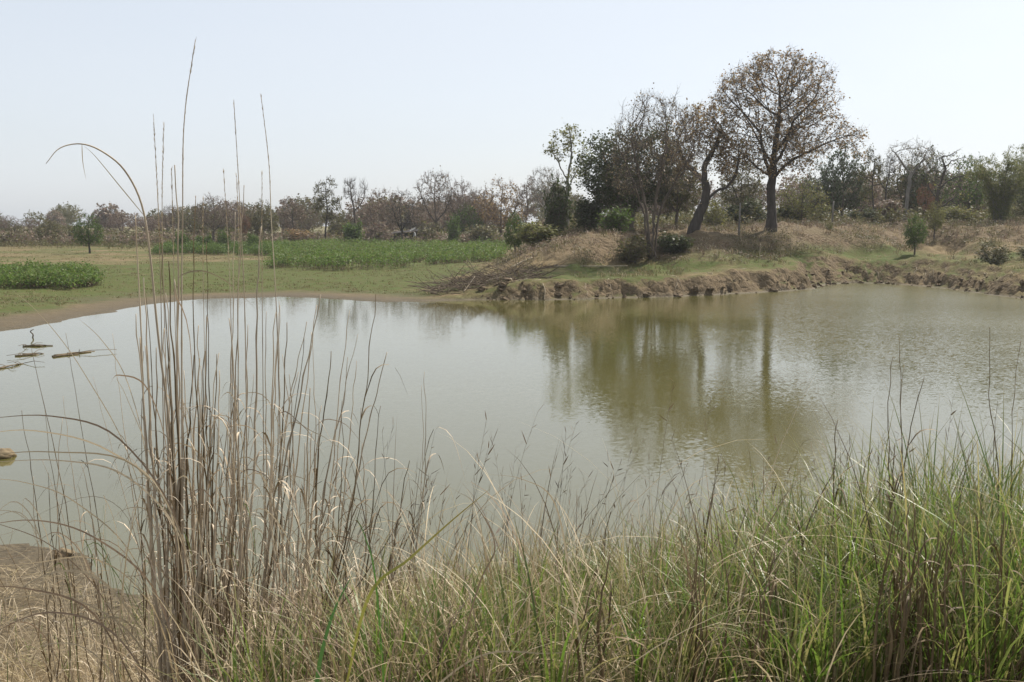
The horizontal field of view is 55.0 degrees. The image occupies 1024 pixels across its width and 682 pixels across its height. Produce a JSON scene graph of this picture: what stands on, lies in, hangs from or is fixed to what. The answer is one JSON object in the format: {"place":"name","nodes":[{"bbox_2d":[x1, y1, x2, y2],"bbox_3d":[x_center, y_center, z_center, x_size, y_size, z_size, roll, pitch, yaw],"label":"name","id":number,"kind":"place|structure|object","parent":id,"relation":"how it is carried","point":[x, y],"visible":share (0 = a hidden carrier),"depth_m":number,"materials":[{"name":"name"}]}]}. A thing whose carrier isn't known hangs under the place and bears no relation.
{"place":"outdoors","nodes":[
{"label":"outdoors","id":0,"kind":"place"},
{"bbox_2d":[0,250,491,315],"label":"meadow grass","id":1,"kind":"structure","parent":0,"point":[53,302],"depth_m":66.91,"materials":[{"name":"green plant"}]},
{"bbox_2d":[0,283,1023,597],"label":"water","id":2,"kind":"structure","parent":0,"point":[608,373],"depth_m":22.37,"materials":[{"name":"liquid"}]},
{"bbox_2d":[0,221,1023,681],"bbox_3d":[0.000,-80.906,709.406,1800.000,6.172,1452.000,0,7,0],"label":"ground","id":3,"kind":"structure","parent":0,"point":[892,265],"depth_m":61.03,"materials":[{"name":"brown soil"}]},
{"bbox_2d":[33,218,69,243],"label":"green tree","id":4,"kind":"object","parent":3,"relation":"on","point":[48,226],"visible":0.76,"depth_m":140.53,"materials":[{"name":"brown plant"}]},
{"bbox_2d":[0,258,109,289],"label":"crop bed","id":5,"kind":"object","parent":3,"relation":"on","point":[63,276],"visible":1,"depth_m":59.23,"materials":[{"name":"green plant"}]},
{"bbox_2d":[0,237,172,249],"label":"weeds","id":6,"kind":"object","parent":3,"relation":"on","point":[103,243],"visible":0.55,"depth_m":128.75,"materials":[{"name":"green plant"}]},
{"bbox_2d":[72,212,103,252],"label":"tree","id":7,"kind":"object","parent":3,"relation":"on","point":[90,239],"visible":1,"depth_m":107.05,"materials":[{"name":"green plant"}]},
{"bbox_2d":[0,333,190,681],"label":"reed clump","id":8,"kind":"object","parent":3,"relation":"on","point":[55,555],"visible":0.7,"depth_m":5.97,"materials":[{"name":"beige plant"}]},
{"bbox_2d":[46,143,189,681],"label":"arching reed","id":9,"kind":"object","parent":3,"relation":"on","point":[157,328],"visible":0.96,"depth_m":4.64,"materials":[{"name":"plant"}]},
{"bbox_2d":[100,213,141,242],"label":"bare tree","id":10,"kind":"object","parent":3,"relation":"on","point":[118,225],"visible":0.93,"depth_m":156.61,"materials":[{"name":"brown plant"}]},
{"bbox_2d":[0,270,289,681],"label":"dry grass tussock","id":11,"kind":"object","parent":3,"relation":"on","point":[125,607],"visible":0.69,"depth_m":4.86,"materials":[{"name":"plant"}]},
{"bbox_2d":[159,205,186,231],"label":"bare tree","id":12,"kind":"object","parent":3,"relation":"on","point":[169,217],"visible":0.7,"depth_m":163.64,"materials":[{"name":"grey plant"}]},
{"bbox_2d":[96,37,290,681],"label":"reed clump","id":13,"kind":"object","parent":3,"relation":"on","point":[177,503],"visible":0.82,"depth_m":4.89,"materials":[{"name":"plant"}]},
{"bbox_2d":[174,204,214,234],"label":"olive tree","id":14,"kind":"object","parent":3,"relation":"on","point":[186,224],"visible":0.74,"depth_m":148.28,"materials":[{"name":"brown plant"}]},
{"bbox_2d":[0,567,396,681],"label":"shore straw","id":15,"kind":"object","parent":3,"relation":"on","point":[95,670],"visible":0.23,"depth_m":8.39,"materials":[{"name":"beige plant"}]},
{"bbox_2d":[190,192,233,242],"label":"bare tree","id":16,"kind":"object","parent":3,"relation":"on","point":[213,218],"visible":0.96,"depth_m":138.58,"materials":[{"name":"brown plant"}]},
{"bbox_2d":[148,239,293,255],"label":"shrubs","id":17,"kind":"object","parent":3,"relation":"on","point":[199,248],"visible":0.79,"depth_m":106.47,"materials":[{"name":"green plant"}]},
{"bbox_2d":[219,200,251,231],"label":"bare tree","id":18,"kind":"object","parent":3,"relation":"on","point":[233,211],"visible":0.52,"depth_m":158.41,"materials":[{"name":"grey plant"}]},
{"bbox_2d":[104,94,398,681],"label":"reed clump","id":19,"kind":"object","parent":3,"relation":"on","point":[273,519],"visible":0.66,"depth_m":5.12,"materials":[{"name":"plant"}]},
{"bbox_2d":[242,198,281,243],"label":"olive tree","id":20,"kind":"object","parent":3,"relation":"on","point":[256,220],"visible":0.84,"depth_m":144.67,"materials":[{"name":"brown plant"}]},
{"bbox_2d":[0,217,544,246],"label":"undergrowth","id":21,"kind":"object","parent":3,"relation":"on","point":[275,238],"visible":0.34,"depth_m":136.57,"materials":[{"name":"brown plant"}]},
{"bbox_2d":[276,196,308,231],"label":"bare tree","id":22,"kind":"object","parent":3,"relation":"on","point":[296,211],"visible":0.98,"depth_m":140.75,"materials":[{"name":"grey plant"}]},
{"bbox_2d":[291,207,324,229],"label":"grey tree","id":23,"kind":"object","parent":3,"relation":"on","point":[309,220],"visible":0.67,"depth_m":166.60,"materials":[{"name":"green plant"}]},
{"bbox_2d":[312,175,341,240],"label":"airy tree","id":24,"kind":"object","parent":3,"relation":"on","point":[327,202],"visible":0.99,"depth_m":136.57,"materials":[{"name":"green plant"}]},
{"bbox_2d":[315,574,352,681],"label":"grass blade","id":25,"kind":"object","parent":3,"relation":"on","point":[319,663],"depth_m":3.73,"materials":[{"name":"green plant"}]},
{"bbox_2d":[341,218,364,242],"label":"round bush","id":26,"kind":"object","parent":3,"relation":"on","point":[349,231],"visible":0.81,"depth_m":130.58,"materials":[{"name":"green plant"}]},
{"bbox_2d":[341,176,368,224],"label":"brush top tree","id":27,"kind":"object","parent":3,"relation":"on","point":[351,194],"visible":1,"depth_m":140.44,"materials":[{"name":"grey plant"}]},
{"bbox_2d":[272,294,466,681],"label":"reed clump","id":28,"kind":"object","parent":3,"relation":"on","point":[395,531],"visible":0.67,"depth_m":4.90,"materials":[{"name":"plant"}]},
{"bbox_2d":[356,518,383,681],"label":"grass blade","id":29,"kind":"object","parent":3,"relation":"on","point":[379,624],"depth_m":3.68,"materials":[{"name":"plant"}]},
{"bbox_2d":[362,221,391,244],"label":"dry bush","id":30,"kind":"object","parent":3,"relation":"on","point":[373,227],"visible":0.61,"depth_m":138.51,"materials":[{"name":"brown plant"}]},
{"bbox_2d":[361,187,401,234],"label":"olive tree","id":31,"kind":"object","parent":3,"relation":"on","point":[370,210],"visible":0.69,"depth_m":148.29,"materials":[{"name":"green plant"}]},
{"bbox_2d":[260,236,517,270],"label":"crop field","id":32,"kind":"structure","parent":3,"relation":"on","point":[319,253],"depth_m":91.44,"materials":[{"name":"green plant"}]},
{"bbox_2d":[382,188,423,238],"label":"bare tree","id":33,"kind":"object","parent":3,"relation":"on","point":[407,219],"visible":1,"depth_m":133.56,"materials":[{"name":"brown plant"}]},
{"bbox_2d":[346,489,489,681],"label":"grass blade","id":34,"kind":"object","parent":3,"relation":"on","point":[379,580],"depth_m":3.68,"materials":[{"name":"plant"}]},
{"bbox_2d":[416,220,442,241],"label":"grey bush","id":35,"kind":"object","parent":3,"relation":"on","point":[434,227],"visible":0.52,"depth_m":138.40,"materials":[{"name":"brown plant"}]},
{"bbox_2d":[412,165,458,229],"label":"tall bare tree","id":36,"kind":"object","parent":3,"relation":"on","point":[446,196],"visible":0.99,"depth_m":143.13,"materials":[{"name":"brown plant"}]},
{"bbox_2d":[446,211,462,241],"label":"pointed bush","id":37,"kind":"object","parent":3,"relation":"on","point":[452,229],"visible":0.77,"depth_m":131.76,"materials":[{"name":"green plant"}]},
{"bbox_2d":[444,176,478,233],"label":"bare tree","id":38,"kind":"object","parent":3,"relation":"on","point":[463,199],"visible":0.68,"depth_m":150.06,"materials":[{"name":"brown plant"}]},
{"bbox_2d":[451,202,485,242],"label":"green tree","id":39,"kind":"object","parent":3,"relation":"on","point":[469,221],"visible":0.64,"depth_m":148.24,"materials":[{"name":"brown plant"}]},
{"bbox_2d":[451,492,495,681],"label":"grass blade","id":40,"kind":"object","parent":3,"relation":"on","point":[474,597],"depth_m":3.68,"materials":[{"name":"green plant"}]},
{"bbox_2d":[468,220,500,242],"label":"grey bush","id":41,"kind":"object","parent":3,"relation":"on","point":[482,232],"visible":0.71,"depth_m":133.29,"materials":[{"name":"brown plant"}]},
{"bbox_2d":[403,252,575,295],"bbox_3d":[-1.237,-4.150,57.471,10.678,2.506,10.376,0,7,0],"label":"dead brush","id":42,"kind":"object","parent":3,"relation":"on","point":[482,279],"visible":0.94,"depth_m":56.68,"materials":[{"name":"brown plant"}]},
{"bbox_2d":[471,174,528,236],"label":"brown tree","id":43,"kind":"object","parent":3,"relation":"on","point":[495,213],"visible":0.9,"depth_m":148.12,"materials":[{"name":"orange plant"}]},
{"bbox_2d":[0,558,1017,681],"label":"straw litter","id":44,"kind":"object","parent":3,"relation":"on","point":[4,673],"visible":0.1,"depth_m":8.60,"materials":[{"name":"beige plant"}]},
{"bbox_2d":[440,650,579,681],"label":"grass blade","id":45,"kind":"object","parent":3,"relation":"on","point":[459,667],"depth_m":3.72,"materials":[{"name":"plant"}]},
{"bbox_2d":[0,164,1021,232],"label":"distant wood","id":46,"kind":"object","parent":3,"relation":"on","point":[59,213],"visible":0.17,"depth_m":185.59,"materials":[{"name":"brown plant"}]},
{"bbox_2d":[0,459,1023,681],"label":"mixed grass","id":47,"kind":"structure","parent":3,"relation":"on","point":[345,658],"depth_m":4.29,"materials":[{"name":"green plant"}]},
{"bbox_2d":[0,378,1023,681],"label":"long dry blades","id":48,"kind":"object","parent":3,"relation":"on","point":[490,580],"visible":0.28,"depth_m":4.54,"materials":[{"name":"plant"}]},
{"bbox_2d":[502,210,524,250],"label":"green shrub","id":49,"kind":"object","parent":3,"relation":"on","point":[515,218],"visible":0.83,"depth_m":74.86,"materials":[{"name":"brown plant"}]},
{"bbox_2d":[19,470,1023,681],"bbox_3d":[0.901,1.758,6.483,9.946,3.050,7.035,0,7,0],"label":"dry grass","id":50,"kind":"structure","parent":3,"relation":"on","point":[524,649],"depth_m":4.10,"materials":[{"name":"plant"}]},
{"bbox_2d":[513,175,540,221],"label":"bare tree","id":51,"kind":"object","parent":3,"relation":"on","point":[524,191],"visible":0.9,"depth_m":148.31,"materials":[{"name":"grey plant"}]},
{"bbox_2d":[489,474,585,681],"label":"grass blade","id":52,"kind":"object","parent":3,"relation":"on","point":[568,573],"depth_m":3.67,"materials":[{"name":"plant"}]},
{"bbox_2d":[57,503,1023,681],"bbox_3d":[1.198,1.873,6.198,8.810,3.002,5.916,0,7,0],"label":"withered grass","id":53,"kind":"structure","parent":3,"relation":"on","point":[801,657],"depth_m":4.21,"materials":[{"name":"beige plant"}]},
{"bbox_2d":[514,220,566,247],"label":"yellow shrub","id":54,"kind":"object","parent":3,"relation":"on","point":[543,234],"visible":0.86,"depth_m":72.44,"materials":[{"name":"brown plant"}]},
{"bbox_2d":[526,166,563,219],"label":"bare tree","id":55,"kind":"object","parent":3,"relation":"on","point":[540,192],"visible":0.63,"depth_m":126.55,"materials":[{"name":"grey plant"}]},
{"bbox_2d":[539,174,574,234],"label":"evergreen bush","id":56,"kind":"object","parent":3,"relation":"on","point":[557,215],"visible":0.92,"depth_m":80.78,"materials":[{"name":"green plant"}]},
{"bbox_2d":[541,123,591,225],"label":"thin tree","id":57,"kind":"object","parent":3,"relation":"on","point":[569,128],"visible":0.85,"depth_m":84.63,"materials":[{"name":"green plant"}]},
{"bbox_2d":[569,193,605,231],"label":"evergreen bush","id":58,"kind":"object","parent":3,"relation":"on","point":[587,211],"visible":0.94,"depth_m":78.77,"materials":[{"name":"green plant"}]},
{"bbox_2d":[168,364,1023,681],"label":"green grass","id":59,"kind":"structure","parent":3,"relation":"on","point":[922,526],"depth_m":4.40,"materials":[{"name":"green plant"}]},
{"bbox_2d":[528,554,664,681],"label":"stalk stubs","id":60,"kind":"object","parent":3,"relation":"on","point":[600,657],"visible":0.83,"depth_m":3.77,"materials":[{"name":"beige plant"}]},
{"bbox_2d":[595,203,634,234],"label":"bright shrub","id":61,"kind":"object","parent":3,"relation":"on","point":[621,222],"visible":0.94,"depth_m":72.02,"materials":[{"name":"green plant"}]},
{"bbox_2d":[225,379,1023,673],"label":"flowering grass","id":62,"kind":"structure","parent":3,"relation":"on","point":[471,528],"depth_m":5.55,"materials":[{"name":"plant"}]},
{"bbox_2d":[614,233,652,264],"bbox_3d":[7.938,-5.757,64.726,2.704,2.766,2.898,-2,7,-16],"label":"grey bush","id":63,"kind":"object","parent":3,"relation":"on","point":[630,252],"visible":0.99,"depth_m":64.40,"materials":[{"name":"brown plant"}]},
{"bbox_2d":[570,116,699,232],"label":"dense tree","id":64,"kind":"object","parent":3,"relation":"on","point":[600,166],"visible":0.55,"depth_m":77.27,"materials":[{"name":"green plant"}]},
{"bbox_2d":[597,82,716,260],"bbox_3d":[9.520,-10.865,64.312,8.152,11.970,6.159,0,7,0],"label":"slender tree","id":65,"kind":"object","parent":3,"relation":"on","point":[661,159],"visible":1,"depth_m":63.82,"materials":[{"name":"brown plant"}]},
{"bbox_2d":[654,230,695,254],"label":"dark bush","id":66,"kind":"object","parent":3,"relation":"on","point":[670,243],"visible":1,"depth_m":65.21,"materials":[{"name":"green plant"}]},
{"bbox_2d":[652,143,701,226],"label":"olive tree","id":67,"kind":"object","parent":3,"relation":"on","point":[684,199],"visible":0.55,"depth_m":76.95,"materials":[{"name":"green plant"}]},
{"bbox_2d":[666,515,729,681],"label":"stalk stubs","id":68,"kind":"object","parent":3,"relation":"on","point":[692,599],"visible":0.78,"depth_m":3.85,"materials":[{"name":"brown plant"}]},
{"bbox_2d":[671,469,736,614],"bbox_3d":[1.014,1.150,5.212,0.477,0.959,0.910,3,7,21],"label":"dead stalk","id":69,"kind":"object","parent":3,"relation":"on","point":[711,502],"visible":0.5,"depth_m":5.35,"materials":[{"name":"brown plant"}]},
{"bbox_2d":[661,98,753,233],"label":"leaning tree","id":70,"kind":"object","parent":3,"relation":"on","point":[696,220],"visible":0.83,"depth_m":71.65,"materials":[{"name":"brown plant"}]},
{"bbox_2d":[702,199,727,228],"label":"bush","id":71,"kind":"object","parent":3,"relation":"on","point":[716,218],"visible":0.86,"depth_m":83.03,"materials":[{"name":"green plant"}]},
{"bbox_2d":[426,218,1022,293],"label":"bank grass","id":72,"kind":"structure","parent":3,"relation":"on","point":[803,233],"depth_m":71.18,"materials":[{"name":"plant"}]},
{"bbox_2d":[717,158,766,210],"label":"olive tree","id":73,"kind":"object","parent":3,"relation":"on","point":[736,200],"visible":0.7,"depth_m":93.36,"materials":[{"name":"green plant"}]},
{"bbox_2d":[689,547,796,681],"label":"stalk stubs","id":74,"kind":"object","parent":3,"relation":"on","point":[771,593],"visible":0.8,"depth_m":3.91,"materials":[{"name":"brown plant"}]},
{"bbox_2d":[723,196,766,225],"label":"dark bush","id":75,"kind":"object","parent":3,"relation":"on","point":[749,203],"visible":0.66,"depth_m":90.42,"materials":[{"name":"green plant"}]},
{"bbox_2d":[476,268,1023,299],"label":"fallen clods","id":76,"kind":"object","parent":3,"relation":"on","point":[501,285],"visible":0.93,"depth_m":56.63,"materials":[{"name":"brown soil"}]},
{"bbox_2d":[478,222,1023,278],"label":"bank weeds","id":77,"kind":"object","parent":3,"relation":"on","point":[680,269],"visible":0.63,"depth_m":63.57,"materials":[{"name":"beige plant"}]},
{"bbox_2d":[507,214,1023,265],"bbox_3d":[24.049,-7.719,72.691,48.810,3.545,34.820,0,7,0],"label":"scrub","id":78,"kind":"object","parent":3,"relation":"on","point":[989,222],"visible":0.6,"depth_m":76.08,"materials":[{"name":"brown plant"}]},
{"bbox_2d":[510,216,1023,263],"bbox_3d":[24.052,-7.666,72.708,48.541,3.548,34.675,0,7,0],"label":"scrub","id":79,"kind":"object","parent":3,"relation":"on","point":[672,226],"visible":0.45,"depth_m":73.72,"materials":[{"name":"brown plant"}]},
{"bbox_2d":[532,202,1023,232],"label":"undergrowth","id":80,"kind":"object","parent":3,"relation":"on","point":[683,218],"visible":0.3,"depth_m":90.20,"materials":[{"name":"green plant"}]},
{"bbox_2d":[703,45,869,231],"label":"spreading tree","id":81,"kind":"object","parent":3,"relation":"on","point":[770,171],"visible":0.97,"depth_m":72.86,"materials":[{"name":"brown plant"}]},
{"bbox_2d":[775,176,831,222],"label":"olive tree","id":82,"kind":"object","parent":3,"relation":"on","point":[796,207],"visible":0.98,"depth_m":88.86,"materials":[{"name":"green plant"}]},
{"bbox_2d":[798,159,841,218],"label":"blue green tree","id":83,"kind":"object","parent":3,"relation":"on","point":[814,178],"visible":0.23,"depth_m":102.61,"materials":[{"name":"brown plant"}]},
{"bbox_2d":[776,420,884,617],"bbox_3d":[1.547,1.000,5.048,0.601,1.139,0.551,6,9,44],"label":"dead stalk","id":84,"kind":"object","parent":3,"relation":"on","point":[823,507],"visible":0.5,"depth_m":5.11,"materials":[{"name":"plant"}]},
{"bbox_2d":[808,143,871,215],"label":"blue green tree","id":85,"kind":"object","parent":3,"relation":"on","point":[834,183],"visible":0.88,"depth_m":98.42,"materials":[{"name":"brown plant"}]},
{"bbox_2d":[844,207,885,223],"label":"dark bush","id":86,"kind":"object","parent":3,"relation":"on","point":[869,214],"visible":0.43,"depth_m":90.65,"materials":[{"name":"green plant"}]},
{"bbox_2d":[857,143,887,224],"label":"bare tree","id":87,"kind":"object","parent":3,"relation":"on","point":[872,196],"visible":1,"depth_m":92.85,"materials":[{"name":"grey plant"}]},
{"bbox_2d":[869,195,903,222],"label":"dry bush","id":88,"kind":"object","parent":3,"relation":"on","point":[892,203],"visible":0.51,"depth_m":94.44,"materials":[{"name":"brown plant"}]},
{"bbox_2d":[843,340,947,585],"bbox_3d":[2.019,0.827,5.065,0.483,1.655,0.772,6,9,42],"label":"dead stalk","id":89,"kind":"object","parent":3,"relation":"on","point":[894,488],"visible":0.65,"depth_m":5.16,"materials":[{"name":"plant"}]},
{"bbox_2d":[834,502,971,681],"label":"stalk stubs","id":90,"kind":"object","parent":3,"relation":"on","point":[903,625],"visible":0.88,"depth_m":3.77,"materials":[{"name":"plant"}]},
{"bbox_2d":[880,157,931,212],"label":"olive tree","id":91,"kind":"object","parent":3,"relation":"on","point":[899,192],"visible":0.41,"depth_m":105.87,"materials":[{"name":"green plant"}]},
{"bbox_2d":[879,134,938,222],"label":"pale trunk tree","id":92,"kind":"object","parent":3,"relation":"on","point":[911,173],"visible":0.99,"depth_m":90.74,"materials":[{"name":"grey plant"}]},
{"bbox_2d":[902,212,928,254],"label":"leafy sapling","id":93,"kind":"object","parent":3,"relation":"on","point":[910,232],"visible":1,"depth_m":71.40,"materials":[{"name":"green plant"}]},
{"bbox_2d":[916,183,934,219],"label":"red bush","id":94,"kind":"object","parent":3,"relation":"on","point":[921,198],"visible":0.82,"depth_m":91.03,"materials":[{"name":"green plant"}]},
{"bbox_2d":[900,144,952,213],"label":"olive tree","id":95,"kind":"object","parent":3,"relation":"on","point":[924,178],"visible":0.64,"depth_m":104.09,"materials":[{"name":"green plant"}]},
{"bbox_2d":[924,200,945,238],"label":"bright sapling","id":96,"kind":"object","parent":3,"relation":"on","point":[932,224],"visible":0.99,"depth_m":79.21,"materials":[{"name":"green plant"}]},
{"bbox_2d":[920,147,973,219],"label":"gnarled tree","id":97,"kind":"object","parent":3,"relation":"on","point":[936,195],"visible":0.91,"depth_m":86.96,"materials":[{"name":"brown plant"}]},
{"bbox_2d":[893,519,1023,681],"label":"stalk stubs","id":98,"kind":"object","parent":3,"relation":"on","point":[932,646],"visible":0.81,"depth_m":3.81,"materials":[{"name":"plant"}]},
{"bbox_2d":[940,204,978,222],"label":"pale bush","id":99,"kind":"object","parent":3,"relation":"on","point":[951,215],"visible":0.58,"depth_m":88.59,"materials":[{"name":"green plant"}]},
{"bbox_2d":[942,151,994,210],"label":"green tree","id":100,"kind":"object","parent":3,"relation":"on","point":[970,187],"visible":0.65,"depth_m":100.43,"materials":[{"name":"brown plant"}]},
{"bbox_2d":[960,146,1023,223],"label":"bamboo clump","id":101,"kind":"object","parent":3,"relation":"on","point":[1000,196],"visible":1,"depth_m":82.72,"materials":[{"name":"green plant"}]},
{"bbox_2d":[961,512,1023,681],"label":"stalk stubs","id":102,"kind":"object","parent":3,"relation":"on","point":[998,622],"visible":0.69,"depth_m":3.81,"materials":[{"name":"brown plant"}]},
{"bbox_2d":[972,241,1014,264],"bbox_3d":[31.238,-5.449,63.837,2.631,2.105,2.468,6,9,40],"label":"grey scrub","id":103,"kind":"object","parent":3,"relation":"on","point":[1002,251],"visible":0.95,"depth_m":63.57,"materials":[{"name":"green plant"}]},
{"bbox_2d":[964,327,1023,573],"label":"dead stalk","id":104,"kind":"object","parent":3,"relation":"on","point":[993,447],"visible":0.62,"depth_m":5.07,"materials":[{"name":"plant"}]},
{"bbox_2d":[0,0,1023,225],"label":"sky","id":105,"kind":"structure","parent":0,"point":[381,94],"materials":[{"name":"white"}]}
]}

